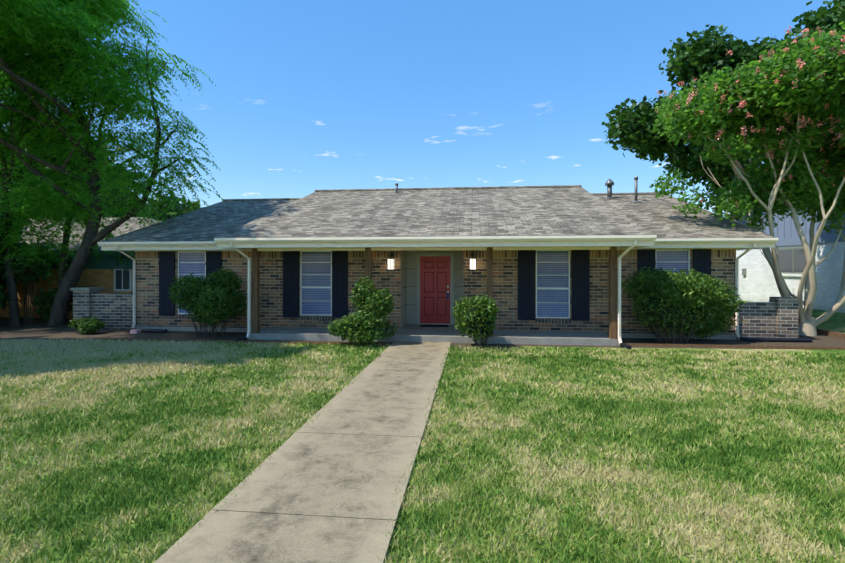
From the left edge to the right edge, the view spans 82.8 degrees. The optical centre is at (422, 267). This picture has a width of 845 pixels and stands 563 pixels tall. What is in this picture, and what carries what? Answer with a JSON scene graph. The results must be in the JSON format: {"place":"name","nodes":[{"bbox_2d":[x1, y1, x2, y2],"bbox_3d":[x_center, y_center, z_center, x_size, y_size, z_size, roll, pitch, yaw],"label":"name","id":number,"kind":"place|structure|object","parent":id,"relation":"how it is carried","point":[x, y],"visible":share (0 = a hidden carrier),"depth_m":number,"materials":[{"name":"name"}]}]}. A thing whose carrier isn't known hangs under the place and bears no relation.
{"place":"outdoors","nodes":[
{"label":"outdoors","id":0,"kind":"place"},
{"bbox_2d":[154,341,450,562],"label":"walkway path","id":1,"kind":"structure","parent":0,"point":[321,488],"depth_m":4.12,"materials":[{"name":"concrete"}]},
{"bbox_2d":[1,0,833,217],"label":"sky","id":2,"kind":"structure","parent":0,"point":[308,96],"materials":[{"name":"blue"}]},
{"bbox_2d":[0,327,844,562],"bbox_3d":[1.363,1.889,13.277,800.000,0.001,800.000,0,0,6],"label":"lawn ground","id":3,"kind":"structure","parent":0,"point":[535,557],"depth_m":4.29,"materials":[{"name":"green plant"}]},
{"bbox_2d":[0,217,161,317],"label":"neighbour house","id":4,"kind":"structure","parent":3,"relation":"on","point":[109,274],"depth_m":17.81,"materials":[{"name":"orange brick"}]},
{"bbox_2d":[0,130,203,220],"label":"tree screen leaves","id":5,"kind":"object","parent":3,"relation":"on","point":[185,208],"visible":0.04,"depth_m":30.96,"materials":[{"name":"green plant"}]},
{"bbox_2d":[0,0,223,326],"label":"pecan tree","id":6,"kind":"object","parent":3,"relation":"on","point":[47,60],"visible":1,"depth_m":15.11,"materials":[{"name":"green plant"}]},
{"bbox_2d":[730,201,844,312],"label":"neighbour house","id":7,"kind":"structure","parent":3,"relation":"on","point":[757,282],"depth_m":18.07,"materials":[{"name":"white paint"}]},
{"bbox_2d":[0,317,844,351],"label":"flower bed soil","id":8,"kind":"structure","parent":0,"point":[38,328],"depth_m":12.56,"materials":[{"name":"brown soil"}]},
{"bbox_2d":[0,176,72,323],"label":"tree","id":9,"kind":"object","parent":8,"relation":"on","point":[42,272],"visible":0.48,"depth_m":15.97,"materials":[{"name":"green plant"}]},
{"bbox_2d":[68,316,105,333],"bbox_3d":[-9.566,1.659,13.703,0.971,0.530,0.802,0,0,6],"label":"bush","id":10,"kind":"object","parent":8,"relation":"on","point":[88,325],"visible":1,"depth_m":13.51,"materials":[{"name":"green plant"}]},
{"bbox_2d":[168,266,247,337],"bbox_3d":[-5.817,0.936,12.973,2.139,1.958,1.422,0,0,6],"label":"bush","id":11,"kind":"object","parent":8,"relation":"on","point":[213,297],"visible":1,"depth_m":12.81,"materials":[{"name":"green plant"}]},
{"bbox_2d":[327,311,400,345],"bbox_3d":[-1.415,1.468,11.546,1.769,0.898,0.979,0,0,6],"label":"bush","id":12,"kind":"object","parent":8,"relation":"on","point":[376,326],"depth_m":11.32,"materials":[{"name":"green plant"}]},
{"bbox_2d":[349,276,394,321],"bbox_3d":[-1.191,0.800,11.624,1.201,1.196,0.813,0,0,37],"label":"tall bush","id":13,"kind":"object","parent":8,"relation":"on","point":[371,299],"visible":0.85,"depth_m":11.47,"materials":[{"name":"green plant"}]},
{"bbox_2d":[70,287,797,339],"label":"low brick walls","id":14,"kind":"structure","parent":8,"relation":"on","point":[775,317],"depth_m":12.52,"materials":[{"name":"brick"}]},
{"bbox_2d":[128,328,812,349],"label":"drain hoses","id":15,"kind":"object","parent":8,"relation":"on","point":[137,331],"visible":0.94,"depth_m":12.13,"materials":[{"name":"black"}]},
{"bbox_2d":[452,293,498,347],"bbox_3d":[1.244,1.251,11.325,1.158,1.324,0.956,0,0,6],"label":"bush","id":16,"kind":"object","parent":8,"relation":"on","point":[461,316],"depth_m":11.14,"materials":[{"name":"green plant"}]},
{"bbox_2d":[621,267,745,343],"bbox_3d":[6.514,0.942,11.950,2.993,1.952,1.410,0,0,6],"label":"hedge bush","id":17,"kind":"object","parent":8,"relation":"on","point":[681,304],"visible":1,"depth_m":11.74,"materials":[{"name":"green plant"}]},
{"bbox_2d":[649,21,844,335],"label":"crepe myrtle tree","id":18,"kind":"object","parent":8,"relation":"on","point":[797,95],"visible":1,"depth_m":12.70,"materials":[{"name":"green plant"}]},
{"bbox_2d":[251,247,616,338],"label":"porch posts","id":19,"kind":"object","parent":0,"point":[368,273],"visible":0.67,"depth_m":11.97,"materials":[{"name":"wood"}]},
{"bbox_2d":[135,248,736,345],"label":"house walls","id":20,"kind":"structure","parent":0,"point":[400,281],"depth_m":13.25,"materials":[{"name":"brown brick"}]},
{"bbox_2d":[387,252,475,269],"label":"wall lanterns","id":21,"kind":"object","parent":20,"relation":"attached to","point":[391,263],"visible":1,"depth_m":13.32,"materials":[{"name":"white glass"}]},
{"bbox_2d":[176,249,689,322],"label":"house windows","id":22,"kind":"structure","parent":20,"relation":"in","point":[552,283],"depth_m":13.14,"materials":[{"name":"glass"}]},
{"bbox_2d":[158,249,711,321],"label":"window shutters","id":23,"kind":"object","parent":20,"relation":"attached to","point":[702,262],"visible":0.65,"depth_m":13.61,"materials":[{"name":"black wood"}]},
{"bbox_2d":[417,253,453,326],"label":"front door","id":24,"kind":"structure","parent":20,"relation":"in","point":[435,288],"depth_m":14.49,"materials":[{"name":"red wood"}]},
{"bbox_2d":[102,185,774,241],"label":"house roof","id":25,"kind":"structure","parent":20,"relation":"on","point":[564,210],"depth_m":14.39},
{"bbox_2d":[97,235,777,343],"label":"gutters and downspouts","id":26,"kind":"object","parent":25,"relation":"attached to","point":[628,242],"visible":0.92,"depth_m":11.75,"materials":[{"name":"white metal"}]},
{"bbox_2d":[395,177,638,201],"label":"roof vent pipes","id":27,"kind":"object","parent":25,"relation":"on","point":[609,183],"visible":0.88,"depth_m":17.99,"materials":[{"name":"grey metal"}]},
{"bbox_2d":[743,301,844,338],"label":"lawn bank","id":28,"kind":"structure","parent":0,"point":[833,325],"depth_m":14.37,"materials":[{"name":"green plant"}]},
{"bbox_2d":[602,0,844,206],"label":"oak tree","id":29,"kind":"object","parent":28,"relation":"on","point":[631,130],"visible":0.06,"depth_m":32.75,"materials":[{"name":"green plant"}]}
]}

